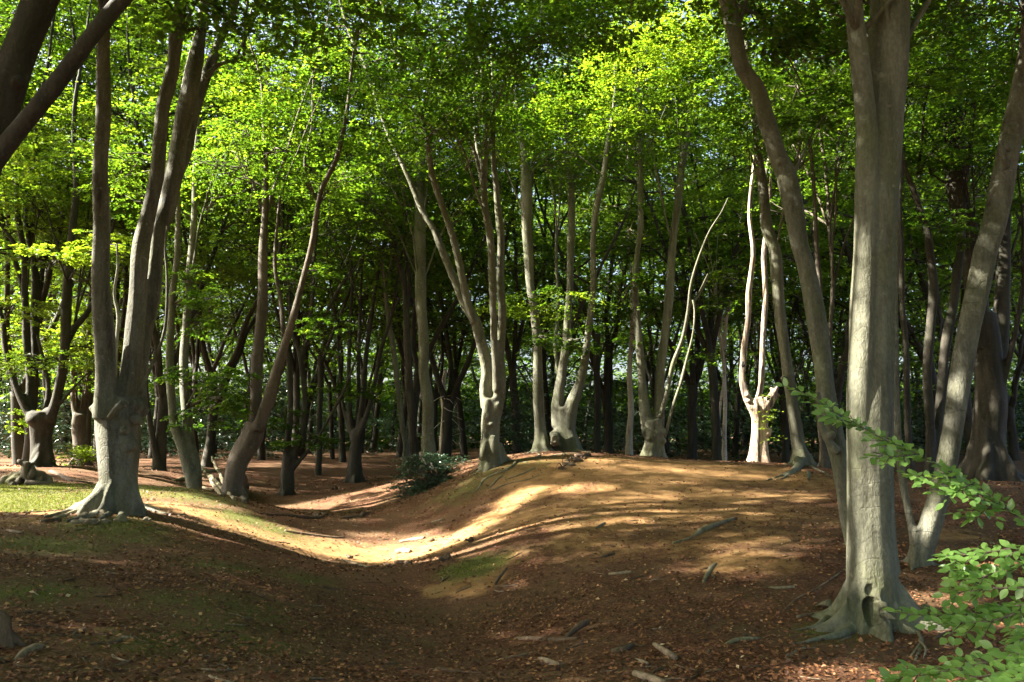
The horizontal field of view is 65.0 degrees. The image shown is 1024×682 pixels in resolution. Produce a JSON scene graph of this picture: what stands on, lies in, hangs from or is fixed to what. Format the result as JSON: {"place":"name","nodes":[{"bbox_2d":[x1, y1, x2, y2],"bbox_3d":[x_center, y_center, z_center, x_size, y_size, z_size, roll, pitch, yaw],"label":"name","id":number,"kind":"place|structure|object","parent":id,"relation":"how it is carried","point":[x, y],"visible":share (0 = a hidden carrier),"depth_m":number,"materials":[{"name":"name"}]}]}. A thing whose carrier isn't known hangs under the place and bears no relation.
{"place":"outdoors","nodes":[
{"label":"outdoors","id":0,"kind":"place"},
{"bbox_2d":[52,444,96,466],"bbox_3d":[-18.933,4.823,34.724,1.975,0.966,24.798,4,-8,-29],"label":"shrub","id":1,"kind":"object","parent":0,"point":[83,454],"visible":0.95,"depth_m":24.56,"materials":[{"name":"green plant"}]},
{"bbox_2d":[0,437,1023,681],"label":"ground","id":2,"kind":"structure","parent":0,"point":[548,481],"depth_m":10.38,"materials":[{"name":"soil"}]},
{"bbox_2d":[0,610,27,647],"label":"tree stump","id":3,"kind":"object","parent":2,"relation":"on","point":[10,637],"visible":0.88,"depth_m":5.61,"materials":[{"name":"grey wood"}]},
{"bbox_2d":[0,459,54,484],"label":"root plate","id":4,"kind":"object","parent":2,"relation":"on","point":[27,473],"visible":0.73,"depth_m":18.14,"materials":[{"name":"grey plant"}]},
{"bbox_2d":[0,0,120,376],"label":"beech tree","id":5,"kind":"object","parent":2,"relation":"on","point":[27,99],"visible":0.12,"depth_m":29.17,"materials":[{"name":"green plant"}]},
{"bbox_2d":[0,0,145,464],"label":"beech tree","id":6,"kind":"object","parent":2,"relation":"on","point":[17,442],"visible":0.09,"depth_m":29.92,"materials":[{"name":"green plant"}]},
{"bbox_2d":[0,77,152,449],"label":"beech tree","id":7,"kind":"object","parent":2,"relation":"on","point":[43,377],"visible":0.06,"depth_m":33.92,"materials":[{"name":"green plant"}]},
{"bbox_2d":[0,0,167,460],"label":"beech tree","id":8,"kind":"object","parent":2,"relation":"on","point":[43,287],"visible":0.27,"depth_m":27.48,"materials":[{"name":"green plant"}]},
{"bbox_2d":[0,75,189,465],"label":"beech tree","id":9,"kind":"object","parent":2,"relation":"on","point":[79,408],"visible":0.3,"depth_m":30.66,"materials":[{"name":"green plant"}]},
{"bbox_2d":[7,0,203,450],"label":"beech tree","id":10,"kind":"object","parent":2,"relation":"on","point":[89,420],"visible":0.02,"depth_m":37.23,"materials":[{"name":"green plant"}]},
{"bbox_2d":[0,1,214,400],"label":"beech tree","id":11,"kind":"object","parent":2,"relation":"on","point":[126,276],"visible":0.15,"depth_m":31.85,"materials":[{"name":"green plant"}]},
{"bbox_2d":[0,42,228,458],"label":"beech tree","id":12,"kind":"object","parent":2,"relation":"on","point":[94,442],"visible":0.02,"depth_m":39.94,"materials":[{"name":"green plant"}]},
{"bbox_2d":[0,0,236,467],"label":"beech tree","id":13,"kind":"object","parent":2,"relation":"on","point":[41,424],"visible":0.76,"depth_m":24.64,"materials":[{"name":"green plant"}]},
{"bbox_2d":[21,37,295,470],"bbox_3d":[-12.015,-8.071,30.304,8.410,26.424,11.815,0,-7,0],"label":"beech tree","id":14,"kind":"object","parent":2,"relation":"on","point":[157,465],"visible":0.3,"depth_m":27.61,"materials":[{"name":"green plant"}]},
{"bbox_2d":[72,72,258,457],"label":"beech tree","id":15,"kind":"object","parent":2,"relation":"on","point":[156,391],"visible":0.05,"depth_m":43.59,"materials":[{"name":"green plant"}]},
{"bbox_2d":[29,0,323,470],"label":"beech tree","id":16,"kind":"object","parent":2,"relation":"on","point":[161,433],"visible":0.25,"depth_m":27.15,"materials":[{"name":"green plant"}]},
{"bbox_2d":[24,0,331,489],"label":"beech tree","id":17,"kind":"object","parent":2,"relation":"on","point":[185,442],"visible":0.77,"depth_m":20.59,"materials":[{"name":"green plant"}]},
{"bbox_2d":[111,127,284,390],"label":"beech tree","id":18,"kind":"object","parent":2,"relation":"on","point":[192,359],"visible":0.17,"depth_m":39.82,"materials":[{"name":"green plant"}]},
{"bbox_2d":[44,0,358,524],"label":"beech tree","id":19,"kind":"object","parent":2,"relation":"on","point":[119,408],"visible":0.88,"depth_m":13.28,"materials":[{"name":"grey plant"}]},
{"bbox_2d":[114,63,295,452],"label":"beech tree","id":20,"kind":"object","parent":2,"relation":"on","point":[238,313],"visible":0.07,"depth_m":36.70,"materials":[{"name":"green plant"}]},
{"bbox_2d":[0,0,494,175],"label":"beech tree","id":21,"kind":"object","parent":2,"relation":"on","point":[23,41],"visible":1,"depth_m":11.26,"materials":[{"name":"green plant"}]},
{"bbox_2d":[129,15,370,467],"bbox_3d":[-11.820,-3.923,33.633,10.876,18.937,9.077,2,-13,11],"label":"beech tree","id":22,"kind":"object","parent":2,"relation":"on","point":[209,448],"visible":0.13,"depth_m":33.34,"materials":[{"name":"green plant"}]},
{"bbox_2d":[189,116,336,433],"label":"beech tree","id":23,"kind":"object","parent":2,"relation":"on","point":[246,355],"visible":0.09,"depth_m":42.64,"materials":[{"name":"green plant"}]},
{"bbox_2d":[197,138,345,459],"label":"beech tree","id":24,"kind":"object","parent":2,"relation":"on","point":[261,453],"visible":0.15,"depth_m":39.42,"materials":[{"name":"green plant"}]},
{"bbox_2d":[120,0,472,503],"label":"beech tree","id":25,"kind":"object","parent":2,"relation":"on","point":[246,445],"visible":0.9,"depth_m":20.07,"materials":[{"name":"green plant"}]},
{"bbox_2d":[204,129,402,458],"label":"beech tree","id":26,"kind":"object","parent":2,"relation":"on","point":[296,382],"visible":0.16,"depth_m":35.60,"materials":[{"name":"green plant"}]},
{"bbox_2d":[251,108,369,453],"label":"beech tree","id":27,"kind":"object","parent":2,"relation":"on","point":[310,425],"visible":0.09,"depth_m":52.82,"materials":[{"name":"green plant"}]},
{"bbox_2d":[218,0,418,475],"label":"beech tree","id":28,"kind":"object","parent":2,"relation":"on","point":[318,462],"visible":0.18,"depth_m":31.10,"materials":[{"name":"green plant"}]},
{"bbox_2d":[256,101,396,458],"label":"beech tree","id":29,"kind":"object","parent":2,"relation":"on","point":[331,430],"visible":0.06,"depth_m":42.50,"materials":[{"name":"green plant"}]},
{"bbox_2d":[116,5,543,495],"bbox_3d":[-5.547,-7.382,26.372,13.281,25.428,8.772,0,-7,0],"label":"beech tree","id":30,"kind":"object","parent":2,"relation":"on","point":[291,462],"visible":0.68,"depth_m":24.89,"materials":[{"name":"green plant"}]},
{"bbox_2d":[238,32,433,461],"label":"beech tree","id":31,"kind":"object","parent":2,"relation":"on","point":[342,448],"visible":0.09,"depth_m":39.42,"materials":[{"name":"green plant"}]},
{"bbox_2d":[235,22,440,456],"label":"beech tree","id":32,"kind":"object","parent":2,"relation":"on","point":[312,386],"visible":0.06,"depth_m":46.53,"materials":[{"name":"green plant"}]},
{"bbox_2d":[224,5,483,482],"bbox_3d":[-6.045,-8.883,34.788,10.108,29.973,16.871,0,-7,0],"label":"beech tree","id":33,"kind":"object","parent":2,"relation":"on","point":[356,429],"visible":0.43,"depth_m":28.37,"materials":[{"name":"green plant"}]},
{"bbox_2d":[314,117,429,453],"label":"beech tree","id":34,"kind":"object","parent":2,"relation":"on","point":[373,368],"visible":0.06,"depth_m":51.25,"materials":[{"name":"green plant"}]},
{"bbox_2d":[320,144,432,451],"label":"beech tree","id":35,"kind":"object","parent":2,"relation":"on","point":[373,446],"visible":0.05,"depth_m":58.06,"materials":[{"name":"green plant"}]},
{"bbox_2d":[273,38,512,473],"bbox_3d":[-3.179,-6.811,27.179,10.330,23.383,8.372,-3,-7,21],"label":"beech tree","id":36,"kind":"object","parent":2,"relation":"on","point":[409,388],"visible":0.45,"depth_m":26.37,"materials":[{"name":"green plant"}]},
{"bbox_2d":[303,46,496,475],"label":"beech tree","id":37,"kind":"object","parent":2,"relation":"on","point":[405,452],"visible":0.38,"depth_m":28.00,"materials":[{"name":"green plant"}]},
{"bbox_2d":[290,83,512,462],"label":"beech tree","id":38,"kind":"object","parent":2,"relation":"on","point":[399,325],"visible":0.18,"depth_m":36.38,"materials":[{"name":"green plant"}]},
{"bbox_2d":[341,70,475,457],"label":"beech tree","id":39,"kind":"object","parent":2,"relation":"on","point":[399,450],"visible":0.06,"depth_m":44.58,"materials":[{"name":"green plant"}]},
{"bbox_2d":[284,0,552,442],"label":"beech tree","id":40,"kind":"object","parent":2,"relation":"on","point":[416,385],"visible":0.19,"depth_m":29.78,"materials":[{"name":"green plant"}]},
{"bbox_2d":[381,450,471,499],"bbox_3d":[-2.184,3.487,21.179,2.457,1.200,3.469,0,-7,0],"label":"holly bush","id":41,"kind":"object","parent":2,"relation":"on","point":[433,479],"visible":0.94,"depth_m":20.96,"materials":[{"name":"green plant"}]},
{"bbox_2d":[0,458,857,663],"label":"moss","id":42,"kind":"object","parent":2,"relation":"on","point":[26,490],"visible":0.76,"depth_m":14.90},
{"bbox_2d":[368,145,514,453],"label":"beech tree","id":43,"kind":"object","parent":2,"relation":"on","point":[430,371],"visible":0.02,"depth_m":51.29,"materials":[{"name":"green plant"}]},
{"bbox_2d":[317,0,580,470],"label":"beech tree","id":44,"kind":"object","parent":2,"relation":"on","point":[421,272],"visible":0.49,"depth_m":24.75,"materials":[{"name":"green plant"}]},
{"bbox_2d":[367,159,543,458],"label":"beech tree","id":45,"kind":"object","parent":2,"relation":"on","point":[462,438],"visible":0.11,"depth_m":43.31,"materials":[{"name":"green plant"}]},
{"bbox_2d":[376,89,541,443],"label":"beech tree","id":46,"kind":"object","parent":2,"relation":"on","point":[435,391],"visible":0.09,"depth_m":40.19,"materials":[{"name":"green plant"}]},
{"bbox_2d":[357,9,565,463],"bbox_3d":[-2.064,-4.183,35.229,9.756,20.032,10.470,2,-7,-19],"label":"beech tree","id":47,"kind":"object","parent":2,"relation":"on","point":[447,423],"visible":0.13,"depth_m":33.69,"materials":[{"name":"green plant"}]},
{"bbox_2d":[298,0,679,474],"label":"beech tree","id":48,"kind":"object","parent":2,"relation":"on","point":[492,452],"visible":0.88,"depth_m":18.32,"materials":[{"name":"green plant"}]},
{"bbox_2d":[440,242,562,446],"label":"beech tree","id":49,"kind":"object","parent":2,"relation":"on","point":[476,363],"visible":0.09,"depth_m":54.70,"materials":[{"name":"green plant"}]},
{"bbox_2d":[0,351,1023,460],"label":"undergrowth","id":50,"kind":"object","parent":2,"relation":"on","point":[704,438],"visible":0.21,"depth_m":48.76,"materials":[{"name":"green plant"}]},
{"bbox_2d":[0,103,1023,448],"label":"wood","id":51,"kind":"object","parent":2,"relation":"on","point":[478,377],"visible":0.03,"depth_m":77.15,"materials":[{"name":"plant"}]},
{"bbox_2d":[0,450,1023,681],"bbox_3d":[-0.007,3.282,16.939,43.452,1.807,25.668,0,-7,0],"label":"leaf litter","id":52,"kind":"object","parent":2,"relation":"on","point":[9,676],"visible":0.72,"depth_m":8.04,"materials":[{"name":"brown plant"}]},
{"bbox_2d":[515,619,589,640],"bbox_3d":[0.450,2.886,7.957,0.397,0.269,0.886,7,-9,-44],"label":"fallen branch","id":53,"kind":"object","parent":52,"relation":"on","point":[577,627],"visible":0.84,"depth_m":7.81,"materials":[{"name":"grey wood"}]},
{"bbox_2d":[391,0,639,453],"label":"beech tree","id":54,"kind":"object","parent":2,"relation":"on","point":[541,442],"visible":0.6,"depth_m":22.29,"materials":[{"name":"green plant"}]},
{"bbox_2d":[412,92,631,453],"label":"beech tree","id":55,"kind":"object","parent":2,"relation":"on","point":[511,361],"visible":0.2,"depth_m":33.95,"materials":[{"name":"green plant"}]},
{"bbox_2d":[499,387,549,453],"bbox_3d":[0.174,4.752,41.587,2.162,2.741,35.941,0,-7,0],"label":"holly bush","id":56,"kind":"object","parent":2,"relation":"on","point":[519,439],"visible":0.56,"depth_m":24.96,"materials":[{"name":"green plant"}]},
{"bbox_2d":[449,169,603,416],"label":"beech tree","id":57,"kind":"object","parent":2,"relation":"on","point":[530,338],"visible":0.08,"depth_m":51.87,"materials":[{"name":"green plant"}]},
{"bbox_2d":[444,77,625,442],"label":"beech tree","id":58,"kind":"object","parent":2,"relation":"on","point":[547,398],"visible":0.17,"depth_m":40.63,"materials":[{"name":"green plant"}]},
{"bbox_2d":[488,168,617,410],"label":"beech tree","id":59,"kind":"object","parent":2,"relation":"on","point":[552,210],"visible":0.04,"depth_m":54.49,"materials":[{"name":"green plant"}]},
{"bbox_2d":[437,0,675,360],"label":"beech tree","id":60,"kind":"object","parent":2,"relation":"on","point":[564,201],"visible":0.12,"depth_m":29.11,"materials":[{"name":"green plant"}]},
{"bbox_2d":[505,178,621,375],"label":"beech tree","id":61,"kind":"object","parent":2,"relation":"on","point":[574,342],"visible":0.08,"depth_m":58.77,"materials":[{"name":"green plant"}]},
{"bbox_2d":[476,0,687,452],"bbox_3d":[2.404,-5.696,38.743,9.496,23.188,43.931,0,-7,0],"label":"beech tree","id":62,"kind":"object","parent":2,"relation":"on","point":[563,435],"visible":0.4,"depth_m":22.64,"materials":[{"name":"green plant"}]},
{"bbox_2d":[493,13,673,453],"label":"beech tree","id":63,"kind":"object","parent":2,"relation":"on","point":[606,389],"visible":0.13,"depth_m":38.81,"materials":[{"name":"green plant"}]},
{"bbox_2d":[522,43,653,360],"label":"beech tree","id":64,"kind":"object","parent":2,"relation":"on","point":[564,227],"visible":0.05,"depth_m":46.20,"materials":[{"name":"green plant"}]},
{"bbox_2d":[502,0,720,452],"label":"beech tree","id":65,"kind":"object","parent":2,"relation":"on","point":[596,337],"visible":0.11,"depth_m":32.70,"materials":[{"name":"green plant"}]},
{"bbox_2d":[557,108,713,454],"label":"tree","id":66,"kind":"object","parent":2,"relation":"on","point":[629,439],"visible":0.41,"depth_m":36.27,"materials":[{"name":"green plant"}]},
{"bbox_2d":[575,183,705,447],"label":"beech tree","id":67,"kind":"object","parent":2,"relation":"on","point":[620,333],"visible":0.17,"depth_m":54.09,"materials":[{"name":"green plant"}]},
{"bbox_2d":[502,0,790,457],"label":"beech tree","id":68,"kind":"object","parent":2,"relation":"on","point":[654,432],"visible":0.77,"depth_m":20.56,"materials":[{"name":"green plant"}]},
{"bbox_2d":[560,6,752,457],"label":"beech tree","id":69,"kind":"object","parent":2,"relation":"on","point":[667,448],"visible":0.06,"depth_m":42.41,"materials":[{"name":"green plant"}]},
{"bbox_2d":[594,110,750,410],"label":"beech tree","id":70,"kind":"object","parent":2,"relation":"on","point":[652,381],"visible":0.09,"depth_m":46.66,"materials":[{"name":"green plant"}]},
{"bbox_2d":[554,1,830,459],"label":"beech tree","id":71,"kind":"object","parent":2,"relation":"on","point":[696,367],"visible":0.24,"depth_m":35.60,"materials":[{"name":"green plant"}]},
{"bbox_2d":[575,28,853,460],"bbox_3d":[7.792,-3.268,31.137,9.986,17.608,10.320,7,-11,-39],"label":"beech tree","id":72,"kind":"object","parent":2,"relation":"on","point":[708,345],"visible":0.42,"depth_m":30.89,"materials":[{"name":"green plant"}]},
{"bbox_2d":[480,0,951,643],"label":"beech tree","id":73,"kind":"object","parent":2,"relation":"on","point":[872,588],"visible":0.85,"depth_m":7.63,"materials":[{"name":"grey plant"}]},
{"bbox_2d":[774,377,1023,529],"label":"beech branch","id":74,"kind":"object","parent":73,"relation":"attached to","point":[958,479],"visible":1,"depth_m":4.29,"materials":[{"name":"green plant"}]},
{"bbox_2d":[883,577,1023,647],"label":"beech branch","id":75,"kind":"object","parent":73,"relation":"attached to","point":[987,618],"visible":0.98,"depth_m":3.85,"materials":[{"name":"green plant"}]},
{"bbox_2d":[927,539,1023,601],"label":"beech branch","id":76,"kind":"object","parent":73,"relation":"attached to","point":[962,571],"visible":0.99,"depth_m":4.03,"materials":[{"name":"green plant"}]},
{"bbox_2d":[584,0,863,545],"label":"beech tree","id":77,"kind":"object","parent":2,"relation":"on","point":[785,169],"visible":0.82,"depth_m":11.65,"materials":[{"name":"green plant"}]},
{"bbox_2d":[650,43,798,451],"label":"beech tree","id":78,"kind":"object","parent":2,"relation":"on","point":[729,381],"visible":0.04,"depth_m":56.92,"materials":[{"name":"green plant"}]},
{"bbox_2d":[644,165,852,460],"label":"tree","id":79,"kind":"object","parent":2,"relation":"on","point":[722,346],"visible":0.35,"depth_m":31.86,"materials":[{"name":"green plant"}]},
{"bbox_2d":[671,154,826,396],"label":"beech tree","id":80,"kind":"object","parent":2,"relation":"on","point":[757,346],"visible":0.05,"depth_m":52.92,"materials":[{"name":"green plant"}]},
{"bbox_2d":[685,102,815,457],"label":"beech tree","id":81,"kind":"object","parent":2,"relation":"on","point":[735,443],"visible":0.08,"depth_m":44.08,"materials":[{"name":"green plant"}]},
{"bbox_2d":[739,155,786,462],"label":"dead tree","id":82,"kind":"object","parent":2,"relation":"on","point":[759,406],"visible":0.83,"depth_m":20.95,"materials":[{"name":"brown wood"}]},
{"bbox_2d":[685,55,854,463],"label":"beech tree","id":83,"kind":"object","parent":2,"relation":"on","point":[785,456],"visible":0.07,"depth_m":35.91,"materials":[{"name":"green plant"}]},
{"bbox_2d":[700,124,850,447],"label":"beech tree","id":84,"kind":"object","parent":2,"relation":"on","point":[776,379],"visible":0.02,"depth_m":46.80,"materials":[{"name":"green plant"}]},
{"bbox_2d":[750,262,847,452],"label":"beech tree","id":85,"kind":"object","parent":2,"relation":"on","point":[808,407],"visible":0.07,"depth_m":55.80,"materials":[{"name":"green plant"}]},
{"bbox_2d":[644,0,954,480],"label":"beech tree","id":86,"kind":"object","parent":2,"relation":"on","point":[801,457],"visible":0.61,"depth_m":19.47,"materials":[{"name":"green plant"}]},
{"bbox_2d":[664,0,934,466],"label":"beech tree","id":87,"kind":"object","parent":2,"relation":"on","point":[841,373],"visible":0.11,"depth_m":28.02,"materials":[{"name":"green plant"}]},
{"bbox_2d":[754,65,855,426],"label":"beech tree","id":88,"kind":"object","parent":2,"relation":"on","point":[841,312],"visible":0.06,"depth_m":42.66,"materials":[{"name":"green plant"}]},
{"bbox_2d":[635,0,992,468],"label":"beech tree","id":89,"kind":"object","parent":2,"relation":"on","point":[824,458],"visible":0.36,"depth_m":20.23,"materials":[{"name":"green plant"}]},
{"bbox_2d":[752,128,925,424],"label":"beech tree","id":90,"kind":"object","parent":2,"relation":"on","point":[839,327],"visible":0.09,"depth_m":39.86,"materials":[{"name":"green plant"}]},
{"bbox_2d":[754,126,953,329],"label":"beech tree","id":91,"kind":"object","parent":2,"relation":"on","point":[845,311],"visible":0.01,"depth_m":46.06,"materials":[{"name":"green plant"}]},
{"bbox_2d":[699,0,1023,570],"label":"beech tree","id":92,"kind":"object","parent":2,"relation":"on","point":[924,533],"visible":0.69,"depth_m":9.98,"materials":[{"name":"grey plant"}]},
{"bbox_2d":[708,0,1020,475],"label":"beech tree","id":93,"kind":"object","parent":2,"relation":"on","point":[933,420],"visible":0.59,"depth_m":18.31,"materials":[{"name":"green plant"}]},
{"bbox_2d":[710,0,1023,294],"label":"beech tree","id":94,"kind":"object","parent":2,"relation":"on","point":[848,254],"visible":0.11,"depth_m":31.75,"materials":[{"name":"green plant"}]},
{"bbox_2d":[730,0,1023,367],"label":"beech tree","id":95,"kind":"object","parent":2,"relation":"on","point":[910,276],"visible":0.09,"depth_m":36.82,"materials":[{"name":"green plant"}]},
{"bbox_2d":[789,68,984,455],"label":"beech tree","id":96,"kind":"object","parent":2,"relation":"on","point":[913,284],"visible":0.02,"depth_m":41.78,"materials":[{"name":"green plant"}]},
{"bbox_2d":[759,17,1018,479],"bbox_3d":[9.117,-6.678,17.636,9.360,20.237,10.003,-4,-8,29],"label":"beech tree","id":97,"kind":"object","parent":2,"relation":"on","point":[904,329],"visible":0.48,"depth_m":17.03,"materials":[{"name":"green plant"}]},
{"bbox_2d":[778,0,1023,481],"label":"beech tree","id":98,"kind":"object","parent":2,"relation":"on","point":[987,457],"visible":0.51,"depth_m":19.23,"materials":[{"name":"green plant"}]},
{"bbox_2d":[786,0,1021,465],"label":"beech tree","id":99,"kind":"object","parent":2,"relation":"on","point":[910,338],"visible":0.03,"depth_m":36.13,"materials":[{"name":"green plant"}]},
{"bbox_2d":[792,2,1023,430],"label":"beech tree","id":100,"kind":"object","parent":2,"relation":"on","point":[918,344],"visible":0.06,"depth_m":34.28,"materials":[{"name":"green plant"}]},
{"bbox_2d":[830,0,1023,447],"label":"beech tree","id":101,"kind":"object","parent":2,"relation":"on","point":[940,322],"visible":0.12,"depth_m":29.78,"materials":[{"name":"green plant"}]},
{"bbox_2d":[904,1,1023,274],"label":"beech tree","id":102,"kind":"object","parent":2,"relation":"on","point":[1017,242],"visible":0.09,"depth_m":32.35,"materials":[{"name":"green plant"}]},
{"bbox_2d":[905,140,1023,460],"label":"beech tree","id":103,"kind":"object","parent":2,"relation":"on","point":[1013,450],"visible":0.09,"depth_m":39.07,"materials":[{"name":"green plant"}]},
{"bbox_2d":[0,0,1023,436],"label":"sky","id":104,"kind":"structure","parent":0,"point":[617,365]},
{"bbox_2d":[866,625,1023,681],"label":"beech branch","id":105,"kind":"object","parent":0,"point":[972,668],"visible":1,"depth_m":3.34,"materials":[{"name":"green plant"}]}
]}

